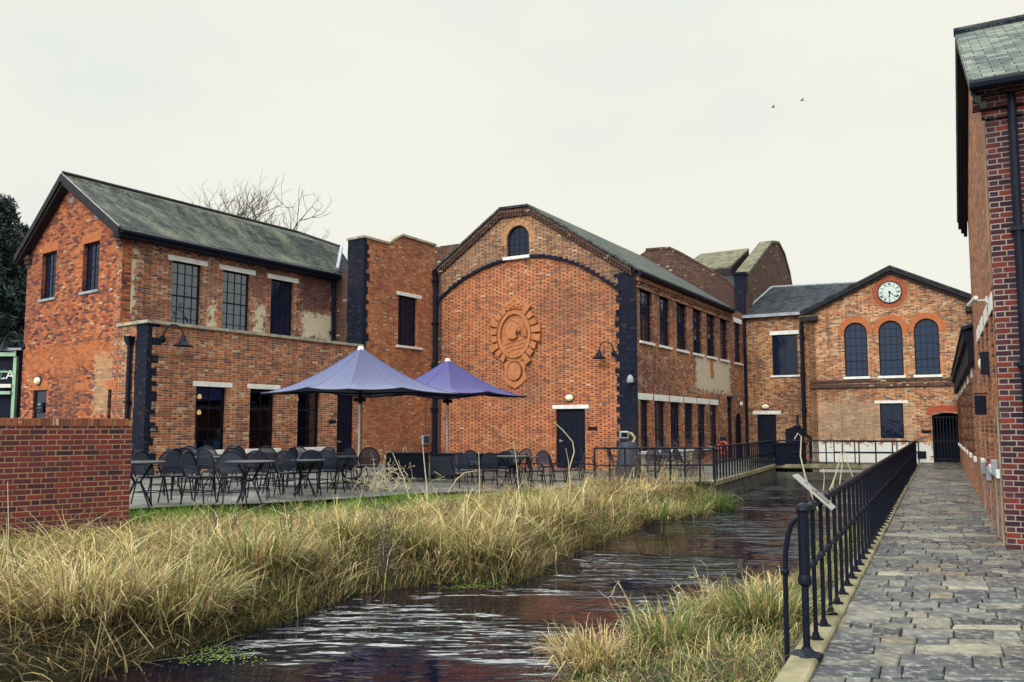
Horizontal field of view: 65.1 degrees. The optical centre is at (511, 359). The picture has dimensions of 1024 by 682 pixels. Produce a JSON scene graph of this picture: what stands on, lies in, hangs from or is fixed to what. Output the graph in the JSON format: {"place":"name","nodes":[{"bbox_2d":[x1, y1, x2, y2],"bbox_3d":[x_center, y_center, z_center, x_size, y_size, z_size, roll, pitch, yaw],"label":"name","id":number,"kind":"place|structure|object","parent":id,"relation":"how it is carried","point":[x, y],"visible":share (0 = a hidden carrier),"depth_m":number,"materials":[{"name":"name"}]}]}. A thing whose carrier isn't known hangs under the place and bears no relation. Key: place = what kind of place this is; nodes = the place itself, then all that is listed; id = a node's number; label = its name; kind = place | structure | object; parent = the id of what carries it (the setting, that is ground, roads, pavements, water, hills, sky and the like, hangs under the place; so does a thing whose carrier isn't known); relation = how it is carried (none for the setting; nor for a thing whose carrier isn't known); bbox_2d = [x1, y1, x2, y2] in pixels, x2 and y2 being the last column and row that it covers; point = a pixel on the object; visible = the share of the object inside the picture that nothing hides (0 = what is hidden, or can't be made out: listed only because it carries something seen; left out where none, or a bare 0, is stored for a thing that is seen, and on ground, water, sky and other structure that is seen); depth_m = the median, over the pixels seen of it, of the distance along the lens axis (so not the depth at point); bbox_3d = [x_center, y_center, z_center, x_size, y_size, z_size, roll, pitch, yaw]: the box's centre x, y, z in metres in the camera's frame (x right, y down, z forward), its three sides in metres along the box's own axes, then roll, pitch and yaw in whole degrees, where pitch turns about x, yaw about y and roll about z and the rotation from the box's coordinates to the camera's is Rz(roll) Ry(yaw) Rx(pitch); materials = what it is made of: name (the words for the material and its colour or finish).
{"place":"outdoors","nodes":[
{"label":"outdoors","id":0,"kind":"place"},
{"bbox_2d":[0,468,713,681],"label":"bank","id":1,"kind":"structure","parent":0,"point":[115,659],"depth_m":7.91,"materials":[{"name":"beige plant"}]},
{"bbox_2d":[0,418,131,540],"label":"garden wall","id":2,"kind":"structure","parent":1,"relation":"on","point":[71,468],"depth_m":11.34,"materials":[{"name":"brick"}]},
{"bbox_2d":[0,541,201,621],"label":"sedge tuft","id":3,"kind":"object","parent":1,"relation":"on","point":[96,605],"visible":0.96,"depth_m":7.46,"materials":[{"name":"beige plant"}]},
{"bbox_2d":[61,546,273,626],"bbox_3d":[-3.563,2.331,8.332,2.170,0.854,2.190,0,-5,0],"label":"sedge tuft","id":4,"kind":"object","parent":1,"relation":"on","point":[194,602],"visible":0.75,"depth_m":8.06,"materials":[{"name":"beige plant"}]},
{"bbox_2d":[196,464,260,539],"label":"dead bush","id":5,"kind":"object","parent":1,"relation":"on","point":[233,523],"visible":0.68,"depth_m":11.10,"materials":[{"name":"brown plant"}]},
{"bbox_2d":[180,515,326,573],"bbox_3d":[-3.166,2.242,9.898,1.919,0.786,1.982,0,-5,0],"label":"sedge tuft","id":6,"kind":"object","parent":1,"relation":"on","point":[263,556],"visible":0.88,"depth_m":9.64,"materials":[{"name":"beige plant"}]},
{"bbox_2d":[0,482,647,624],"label":"short grass","id":7,"kind":"structure","parent":1,"relation":"on","point":[166,515],"depth_m":11.81,"materials":[{"name":"beige plant"}]},
{"bbox_2d":[286,502,391,543],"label":"sedge tuft","id":8,"kind":"object","parent":1,"relation":"on","point":[346,531],"visible":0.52,"depth_m":11.76,"materials":[{"name":"beige plant"}]},
{"bbox_2d":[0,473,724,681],"bbox_3d":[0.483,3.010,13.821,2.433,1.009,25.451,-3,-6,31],"label":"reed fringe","id":9,"kind":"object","parent":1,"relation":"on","point":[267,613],"visible":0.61,"depth_m":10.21,"materials":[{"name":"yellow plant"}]},
{"bbox_2d":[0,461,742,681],"bbox_3d":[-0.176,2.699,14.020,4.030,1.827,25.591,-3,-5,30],"label":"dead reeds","id":10,"kind":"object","parent":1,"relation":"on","point":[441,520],"visible":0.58,"depth_m":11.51,"materials":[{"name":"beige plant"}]},
{"bbox_2d":[337,474,420,573],"bbox_3d":[-1.583,2.073,10.207,1.174,1.258,0.882,-2,-5,24],"label":"dead bush","id":11,"kind":"object","parent":1,"relation":"on","point":[384,564],"visible":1,"depth_m":10.22,"materials":[{"name":"brown plant"}]},
{"bbox_2d":[357,511,455,549],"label":"sedge tuft","id":12,"kind":"object","parent":1,"relation":"on","point":[428,541],"visible":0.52,"depth_m":11.76,"materials":[{"name":"beige plant"}]},
{"bbox_2d":[416,510,541,557],"bbox_3d":[-0.499,2.674,12.038,2.016,0.716,1.979,0,-5,0],"label":"sedge tuft","id":13,"kind":"object","parent":1,"relation":"on","point":[483,548],"visible":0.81,"depth_m":11.66,"materials":[{"name":"beige plant"}]},
{"bbox_2d":[503,490,595,523],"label":"sedge tuft","id":14,"kind":"object","parent":1,"relation":"on","point":[559,517],"visible":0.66,"depth_m":14.71,"materials":[{"name":"beige plant"}]},
{"bbox_2d":[590,440,651,492],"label":"dead bush","id":15,"kind":"object","parent":1,"relation":"on","point":[610,477],"visible":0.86,"depth_m":20.09,"materials":[{"name":"plant"}]},
{"bbox_2d":[624,431,676,484],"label":"dead bush","id":16,"kind":"object","parent":1,"relation":"on","point":[647,472],"visible":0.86,"depth_m":22.69,"materials":[{"name":"plant"}]},
{"bbox_2d":[621,493,696,523],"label":"sedge tuft","id":17,"kind":"object","parent":1,"relation":"on","point":[662,512],"visible":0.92,"depth_m":17.67,"materials":[{"name":"green plant"}]},
{"bbox_2d":[660,491,716,518],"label":"sedge tuft","id":18,"kind":"object","parent":1,"relation":"on","point":[699,510],"visible":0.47,"depth_m":19.91,"materials":[{"name":"green plant"}]},
{"bbox_2d":[678,484,747,510],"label":"sedge tuft","id":19,"kind":"object","parent":1,"relation":"on","point":[724,503],"visible":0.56,"depth_m":21.31,"materials":[{"name":"green plant"}]},
{"bbox_2d":[129,458,769,508],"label":"terrace","id":20,"kind":"structure","parent":0,"point":[140,500],"depth_m":20.04,"materials":[{"name":"grey stone"}]},
{"bbox_2d":[130,460,165,508],"bbox_3d":[-6.374,2.132,13.650,0.876,0.797,0.876,2,-5,-20],"label":"bistro table","id":21,"kind":"object","parent":20,"relation":"on","point":[151,462],"visible":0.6,"depth_m":13.59,"materials":[{"name":"black metal"}]},
{"bbox_2d":[130,450,168,503],"bbox_3d":[-6.574,2.126,14.573,0.523,0.953,0.586,-2,-5,20],"label":"bistro chair","id":22,"kind":"object","parent":20,"relation":"on","point":[137,469],"visible":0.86,"depth_m":14.58,"materials":[{"name":"black metal"}]},
{"bbox_2d":[157,450,192,502],"bbox_3d":[-6.229,2.151,14.872,0.586,0.953,0.523,0,-5,5],"label":"bistro chair","id":23,"kind":"object","parent":20,"relation":"on","point":[165,455],"visible":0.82,"depth_m":14.70,"materials":[{"name":"black metal"}]},
{"bbox_2d":[180,450,216,504],"bbox_3d":[-5.694,2.126,14.569,0.523,0.953,0.586,-1,-5,10],"label":"bistro chair","id":24,"kind":"object","parent":20,"relation":"on","point":[190,466],"visible":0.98,"depth_m":14.57,"materials":[{"name":"black metal"}]},
{"bbox_2d":[196,448,229,495],"bbox_3d":[-6.096,2.275,16.360,0.586,0.953,0.523,-3,-5,30],"label":"bistro chair","id":25,"kind":"object","parent":20,"relation":"on","point":[205,458],"visible":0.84,"depth_m":16.22,"materials":[{"name":"black metal"}]},
{"bbox_2d":[216,450,249,504],"bbox_3d":[-5.127,2.151,14.719,0.586,0.953,0.523,3,-5,-30],"label":"bistro chair","id":26,"kind":"object","parent":20,"relation":"on","point":[220,466],"visible":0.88,"depth_m":14.84,"materials":[{"name":"black metal"}]},
{"bbox_2d":[225,460,275,506],"bbox_3d":[-4.741,2.229,14.502,0.876,0.797,0.876,2,-5,-20],"label":"bistro table","id":27,"kind":"object","parent":20,"relation":"on","point":[238,462],"visible":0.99,"depth_m":14.38,"materials":[{"name":"black metal"}]},
{"bbox_2d":[242,450,272,499],"bbox_3d":[-4.952,2.230,15.598,0.586,0.953,0.523,1,-5,-10],"label":"bistro chair","id":28,"kind":"object","parent":20,"relation":"on","point":[255,468],"visible":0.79,"depth_m":15.43,"materials":[{"name":"black metal"}]},
{"bbox_2d":[273,450,303,496],"bbox_3d":[-4.548,2.304,16.327,0.586,0.953,0.523,0,-5,5],"label":"bistro chair","id":29,"kind":"object","parent":20,"relation":"on","point":[281,455],"visible":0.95,"depth_m":16.15,"materials":[{"name":"black metal"}]},
{"bbox_2d":[297,449,323,495],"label":"bistro chair","id":30,"kind":"object","parent":20,"relation":"on","point":[316,453],"visible":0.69,"depth_m":16.70,"materials":[{"name":"black metal"}]},
{"bbox_2d":[316,449,345,493],"bbox_3d":[-3.931,2.416,17.420,0.586,0.953,0.523,-1,-5,15],"label":"bistro chair","id":31,"kind":"object","parent":20,"relation":"on","point":[328,458],"visible":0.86,"depth_m":17.25,"materials":[{"name":"black metal"}]},
{"bbox_2d":[343,447,369,487],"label":"bistro chair","id":32,"kind":"object","parent":20,"relation":"on","point":[349,451],"visible":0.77,"depth_m":19.33,"materials":[{"name":"black metal"}]},
{"bbox_2d":[260,346,457,483],"bbox_3d":[-3.898,1.399,20.555,3.565,3.505,3.564,-4,-6,41],"label":"terrace umbrella","id":33,"kind":"object","parent":20,"relation":"on","point":[360,372],"visible":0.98,"depth_m":20.29,"materials":[{"name":"fabric"}]},
{"bbox_2d":[325,448,406,500],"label":"dead bush","id":34,"kind":"object","parent":20,"relation":"on","point":[377,484],"visible":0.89,"depth_m":18.19,"materials":[{"name":"beige plant"}]},
{"bbox_2d":[358,447,380,485],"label":"bistro chair","id":35,"kind":"object","parent":20,"relation":"on","point":[363,454],"visible":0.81,"depth_m":19.69,"materials":[{"name":"black metal"}]},
{"bbox_2d":[385,452,429,479],"bbox_3d":[-2.859,2.909,21.950,1.167,0.733,0.550,0,-5,0],"label":"planter","id":36,"kind":"object","parent":20,"relation":"on","point":[416,459],"visible":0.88,"depth_m":21.70,"materials":[{"name":"black metal"}]},
{"bbox_2d":[429,453,455,477],"bbox_3d":[-2.010,3.082,23.365,0.746,0.706,0.650,0,-5,0],"label":"planter","id":37,"kind":"object","parent":20,"relation":"on","point":[440,464],"visible":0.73,"depth_m":23.06,"materials":[{"name":"black metal"}]},
{"bbox_2d":[388,358,526,476],"bbox_3d":[-1.972,1.749,24.540,3.494,3.597,3.493,-4,-6,37],"label":"terrace umbrella","id":38,"kind":"object","parent":20,"relation":"on","point":[448,375],"visible":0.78,"depth_m":24.37,"materials":[{"name":"fabric"}]},
{"bbox_2d":[451,452,474,489],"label":"bistro chair","id":39,"kind":"object","parent":20,"relation":"on","point":[459,462],"visible":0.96,"depth_m":19.40,"materials":[{"name":"black metal"}]},
{"bbox_2d":[479,452,500,487],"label":"bistro chair","id":40,"kind":"object","parent":20,"relation":"on","point":[491,454],"visible":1,"depth_m":20.19,"materials":[{"name":"black metal"}]},
{"bbox_2d":[615,431,638,477],"bbox_3d":[3.662,2.991,25.371,0.811,1.460,0.811,0,-5,0],"label":"draped stand","id":41,"kind":"object","parent":20,"relation":"on","point":[623,435],"visible":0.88,"depth_m":25.11,"materials":[{"name":"metal"}]},
{"bbox_2d":[594,447,715,481],"bbox_3d":[4.145,3.039,23.228,3.638,1.010,0.080,0,-5,-6],"label":"railing","id":42,"kind":"object","parent":20,"relation":"on","point":[654,464],"visible":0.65,"depth_m":23.24,"materials":[{"name":"black metal"}]},
{"bbox_2d":[641,240,792,456],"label":"gabled brick block","id":43,"kind":"structure","parent":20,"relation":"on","point":[740,280],"depth_m":43.62,"materials":[{"name":"brick"}]},
{"bbox_2d":[75,471,868,681],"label":"water","id":44,"kind":"structure","parent":0,"point":[448,632],"depth_m":9.55,"materials":[{"name":"black liquid"}]},
{"bbox_2d":[129,460,863,515],"bbox_3d":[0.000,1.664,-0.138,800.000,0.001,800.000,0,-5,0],"label":"ground","id":45,"kind":"structure","parent":0,"point":[289,503],"depth_m":17.42,"materials":[{"name":"green plant"}]},
{"bbox_2d":[0,348,22,417],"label":"green shopfront","id":46,"kind":"object","parent":45,"relation":"on","point":[11,364],"visible":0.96,"depth_m":31.06,"materials":[{"name":"paint"}]},
{"bbox_2d":[0,225,23,347],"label":"conifer","id":47,"kind":"object","parent":45,"relation":"on","point":[7,322],"visible":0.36,"depth_m":44.69,"materials":[{"name":"green plant"}]},
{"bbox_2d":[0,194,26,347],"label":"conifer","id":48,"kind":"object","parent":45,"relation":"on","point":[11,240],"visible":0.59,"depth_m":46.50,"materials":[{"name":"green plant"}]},
{"bbox_2d":[13,171,363,474],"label":"brick building","id":49,"kind":"structure","parent":45,"relation":"on","point":[120,278],"depth_m":26.43,"materials":[{"name":"red brick"}]},
{"bbox_2d":[44,252,56,298],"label":"window","id":50,"kind":"structure","parent":49,"relation":"in","point":[51,259],"depth_m":27.35,"materials":[{"name":"glass"}]},
{"bbox_2d":[86,242,99,290],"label":"window","id":51,"kind":"structure","parent":49,"relation":"in","point":[93,250],"depth_m":25.68,"materials":[{"name":"grey glass"}]},
{"bbox_2d":[171,261,199,324],"bbox_3d":[-10.698,-2.053,26.171,0.050,2.206,1.059,-3,-6,34],"label":"window","id":52,"kind":"structure","parent":49,"relation":"in","point":[185,277],"depth_m":26.20,"materials":[{"name":"grey glass"}]},
{"bbox_2d":[195,386,224,449],"bbox_3d":[-9.436,1.822,24.910,0.050,1.948,1.087,-3,-6,34],"label":"window","id":53,"kind":"structure","parent":49,"relation":"in","point":[223,389],"depth_m":25.11,"materials":[{"name":"black metal"}]},
{"bbox_2d":[222,270,247,330],"bbox_3d":[-9.618,-1.923,27.735,0.050,2.206,1.104,-3,-6,34],"label":"window","id":54,"kind":"structure","parent":49,"relation":"in","point":[235,285],"depth_m":27.77,"materials":[{"name":"grey glass"}]},
{"bbox_2d":[249,389,272,448],"bbox_3d":[-8.340,1.954,26.499,0.050,1.948,1.008,-3,-6,34],"label":"window","id":55,"kind":"structure","parent":49,"relation":"in","point":[271,409],"depth_m":26.56,"materials":[{"name":"black glass"}]},
{"bbox_2d":[270,279,291,335],"bbox_3d":[-8.502,-1.788,29.353,0.050,2.206,1.026,-3,-6,34],"label":"window","id":56,"kind":"structure","parent":49,"relation":"in","point":[281,291],"depth_m":29.39,"materials":[{"name":"black metal"}]},
{"bbox_2d":[336,395,351,451],"bbox_3d":[-6.212,2.652,29.492,0.130,2.779,0.829,-3,-6,34],"label":"door","id":57,"kind":"structure","parent":49,"relation":"in","point":[344,403],"depth_m":29.54,"materials":[{"name":"wood"}]},
{"bbox_2d":[179,177,272,223],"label":"bare tree","id":58,"kind":"object","parent":45,"relation":"on","point":[238,213],"visible":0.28,"depth_m":55.30,"materials":[{"name":"brown plant"}]},
{"bbox_2d":[230,172,330,239],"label":"bare tree","id":59,"kind":"object","parent":45,"relation":"on","point":[260,213],"visible":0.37,"depth_m":53.13,"materials":[{"name":"brown plant"}]},
{"bbox_2d":[334,234,458,462],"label":"brick tower","id":60,"kind":"structure","parent":45,"relation":"on","point":[386,296],"depth_m":31.85,"materials":[{"name":"red brick"}]},
{"bbox_2d":[398,295,414,346],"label":"window","id":61,"kind":"structure","parent":60,"relation":"in","point":[406,305],"depth_m":32.64,"materials":[{"name":"black glass"}]},
{"bbox_2d":[432,204,745,469],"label":"brick mill building","id":62,"kind":"structure","parent":45,"relation":"on","point":[675,341],"depth_m":31.79,"materials":[{"name":"red brick"}]},
{"bbox_2d":[489,295,541,388],"bbox_3d":[0.108,-0.729,31.878,2.346,3.750,0.224,-3,-6,30],"label":"terracotta emblem","id":63,"kind":"object","parent":62,"relation":"attached to","point":[515,338],"visible":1,"depth_m":31.86,"materials":[{"name":"orange ceramic"}]},
{"bbox_2d":[508,226,528,256],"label":"window","id":64,"kind":"structure","parent":62,"relation":"in","point":[518,241],"depth_m":32.33,"materials":[{"name":"glass"}]},
{"bbox_2d":[557,409,584,468],"bbox_3d":[2.284,3.006,30.583,1.238,2.253,0.130,-3,-5,30],"label":"door","id":65,"kind":"structure","parent":62,"relation":"in","point":[572,421],"depth_m":30.60,"materials":[{"name":"wood"}]},
{"bbox_2d":[640,400,646,450],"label":"window","id":66,"kind":"structure","parent":62,"relation":"in","point":[642,402],"depth_m":29.90,"materials":[{"name":"black glass"}]},
{"bbox_2d":[640,289,649,341],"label":"window","id":67,"kind":"structure","parent":62,"relation":"in","point":[644,295],"depth_m":30.45,"materials":[{"name":"black glass"}]},
{"bbox_2d":[655,401,663,449],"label":"window","id":68,"kind":"structure","parent":62,"relation":"in","point":[659,433],"depth_m":31.21,"materials":[{"name":"black glass"}]},
{"bbox_2d":[659,296,667,345],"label":"window","id":69,"kind":"structure","parent":62,"relation":"in","point":[662,301],"depth_m":32.10,"materials":[{"name":"black glass"}]},
{"bbox_2d":[670,402,678,446],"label":"window","id":70,"kind":"structure","parent":62,"relation":"in","point":[673,405],"depth_m":32.63,"materials":[{"name":"black glass"}]},
{"bbox_2d":[676,302,684,349],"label":"window","id":71,"kind":"structure","parent":62,"relation":"in","point":[680,307],"depth_m":33.73,"materials":[{"name":"black glass"}]},
{"bbox_2d":[684,403,691,446],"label":"window","id":72,"kind":"structure","parent":62,"relation":"in","point":[687,406],"depth_m":33.99,"materials":[{"name":"black glass"}]},
{"bbox_2d":[693,308,699,353],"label":"window","id":73,"kind":"structure","parent":62,"relation":"in","point":[696,320],"depth_m":35.41,"materials":[{"name":"black glass"}]},
{"bbox_2d":[742,281,857,471],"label":"brick link block","id":74,"kind":"structure","parent":45,"relation":"on","point":[778,359],"depth_m":40.63,"materials":[{"name":"brown brick"}]},
{"bbox_2d":[757,414,776,457],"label":"door","id":75,"kind":"structure","parent":74,"relation":"in","point":[766,422],"depth_m":40.61,"materials":[{"name":"black wood"}]},
{"bbox_2d":[772,334,797,374],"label":"window","id":76,"kind":"structure","parent":74,"relation":"in","point":[785,359],"depth_m":40.47,"materials":[{"name":"black glass"}]},
{"bbox_2d":[799,265,972,472],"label":"clock hall","id":77,"kind":"structure","parent":45,"relation":"on","point":[880,369],"depth_m":37.09,"materials":[{"name":"brick"}]},
{"bbox_2d":[844,323,867,376],"bbox_3d":[16.224,-0.470,37.816,1.002,2.558,0.050,-3,-5,28],"label":"window","id":78,"kind":"structure","parent":77,"relation":"in","point":[855,334],"depth_m":37.81,"materials":[{"name":"blue glass"}]},
{"bbox_2d":[877,281,901,303],"bbox_3d":[17.478,-3.124,37.135,1.052,1.052,0.105,-3,-5,28],"label":"clock","id":79,"kind":"object","parent":77,"relation":"attached to","point":[888,292],"visible":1,"depth_m":37.12,"materials":[{"name":"white metal"}]},
{"bbox_2d":[878,321,903,375],"bbox_3d":[17.535,-0.528,37.113,1.002,2.558,0.050,-3,-5,28],"label":"window","id":80,"kind":"structure","parent":77,"relation":"in","point":[890,332],"depth_m":37.10,"materials":[{"name":"blue glass"}]},
{"bbox_2d":[880,403,903,437],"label":"window","id":81,"kind":"structure","parent":77,"relation":"in","point":[891,414],"depth_m":36.85,"materials":[{"name":"glass"}]},
{"bbox_2d":[914,319,940,374],"bbox_3d":[18.836,-0.586,36.416,1.002,2.558,0.050,-3,-5,28],"label":"window","id":82,"kind":"structure","parent":77,"relation":"in","point":[926,331],"depth_m":36.41,"materials":[{"name":"blue glass"}]},
{"bbox_2d":[950,323,980,499],"bbox_3d":[16.509,1.300,25.493,4.230,5.450,20.300,-3,-5,28],"label":"annex","id":83,"kind":"object","parent":45,"relation":"on","point":[962,375],"visible":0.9,"depth_m":21.38,"materials":[{"name":"brick"}]},
{"bbox_2d":[953,14,1023,549],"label":"slate roofed building","id":84,"kind":"structure","parent":45,"relation":"on","point":[989,71],"depth_m":10.94,"materials":[{"name":"brick"}]},
{"bbox_2d":[0,0,1023,335],"label":"sky","id":85,"kind":"structure","parent":0,"point":[636,125],"materials":[{"name":"white"}]},
{"bbox_2d":[531,522,869,681],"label":"bank","id":86,"kind":"structure","parent":0,"point":[666,679],"depth_m":6.00,"materials":[{"name":"plant"}]},
{"bbox_2d":[528,609,668,679],"bbox_3d":[0.692,2.324,6.587,1.177,0.433,1.188,0,-5,0],"label":"sedge tuft","id":87,"kind":"object","parent":86,"relation":"on","point":[592,651],"visible":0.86,"depth_m":6.48,"materials":[{"name":"beige plant"}]},
{"bbox_2d":[608,592,745,658],"bbox_3d":[1.366,2.256,6.840,1.192,0.507,1.228,0,-5,0],"label":"sedge tuft","id":88,"kind":"object","parent":86,"relation":"on","point":[658,621],"visible":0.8,"depth_m":6.74,"materials":[{"name":"beige plant"}]},
{"bbox_2d":[662,574,796,631],"bbox_3d":[2.019,2.266,7.328,1.329,0.560,1.343,0,-5,0],"label":"sedge tuft","id":89,"kind":"object","parent":86,"relation":"on","point":[709,614],"visible":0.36,"depth_m":7.25,"materials":[{"name":"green plant"}]},
{"bbox_2d":[735,569,792,596],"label":"sedge tuft","id":90,"kind":"object","parent":86,"relation":"on","point":[756,585],"visible":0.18,"depth_m":9.68,"materials":[{"name":"beige plant"}]},
{"bbox_2d":[690,564,852,636],"bbox_3d":[2.213,2.127,7.068,1.494,0.628,1.454,0,-5,0],"label":"sedge tuft","id":91,"kind":"object","parent":86,"relation":"on","point":[768,619],"visible":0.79,"depth_m":6.86,"materials":[{"name":"beige plant"}]},
{"bbox_2d":[810,462,1023,681],"bbox_3d":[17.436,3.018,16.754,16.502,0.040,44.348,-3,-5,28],"label":"path","id":92,"kind":"structure","parent":0,"point":[849,655],"depth_m":7.41,"materials":[{"name":"grey stone"}]},
{"label":"canal bed","id":93,"kind":"structure","parent":0,"visible":0},
{"bbox_2d":[703,468,860,665],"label":"canal wall","id":94,"kind":"structure","parent":93,"relation":"on","point":[735,487],"depth_m":29.34,"materials":[{"name":"concrete"}]},
{"bbox_2d":[705,464,776,485],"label":"terrace kerb","id":95,"kind":"structure","parent":94,"relation":"on","point":[721,480],"depth_m":26.62,"materials":[{"name":"stone"}]},
{"bbox_2d":[712,440,773,479],"bbox_3d":[8.513,3.469,28.762,0.146,1.010,11.411,-2,-5,26],"label":"railing","id":96,"kind":"object","parent":95,"relation":"on","point":[767,454],"visible":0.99,"depth_m":27.80,"materials":[{"name":"black metal"}]},
{"bbox_2d":[769,462,874,469],"bbox_3d":[13.966,4.553,34.564,5.399,0.190,3.050,-1,-5,13],"label":"footbridge","id":97,"kind":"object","parent":94,"relation":"on","point":[861,466],"visible":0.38,"depth_m":33.37,"materials":[{"name":"concrete"}]},
{"bbox_2d":[773,415,807,464],"bbox_3d":[11.700,3.369,33.778,1.400,2.100,0.270,0,-5,0],"label":"sluice gear","id":98,"kind":"object","parent":97,"relation":"on","point":[782,456],"visible":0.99,"depth_m":33.65,"materials":[{"name":"black metal"}]},
{"bbox_2d":[777,440,909,464],"bbox_3d":[13.669,3.835,33.173,5.177,1.010,0.078,-1,-5,13],"label":"railing","id":99,"kind":"object","parent":97,"relation":"on","point":[858,452],"visible":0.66,"depth_m":33.13,"materials":[{"name":"black metal"}]},
{"bbox_2d":[774,463,919,681],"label":"path kerb","id":100,"kind":"structure","parent":94,"relation":"on","point":[796,669],"depth_m":6.25,"materials":[{"name":"stone"}]},
{"bbox_2d":[781,440,917,662],"bbox_3d":[9.210,3.033,18.961,0.264,1.835,30.713,-3,-5,28],"label":"railing","id":101,"kind":"object","parent":100,"relation":"on","point":[883,483],"visible":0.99,"depth_m":7.59,"materials":[{"name":"black metal"}]},
{"bbox_2d":[793,473,835,509],"bbox_3d":[2.388,1.038,6.329,0.288,0.263,0.278,-3,-5,28],"label":"information board","id":102,"kind":"object","parent":101,"relation":"attached to","point":[814,491],"visible":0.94,"depth_m":6.26,"materials":[{"name":"white metal"}]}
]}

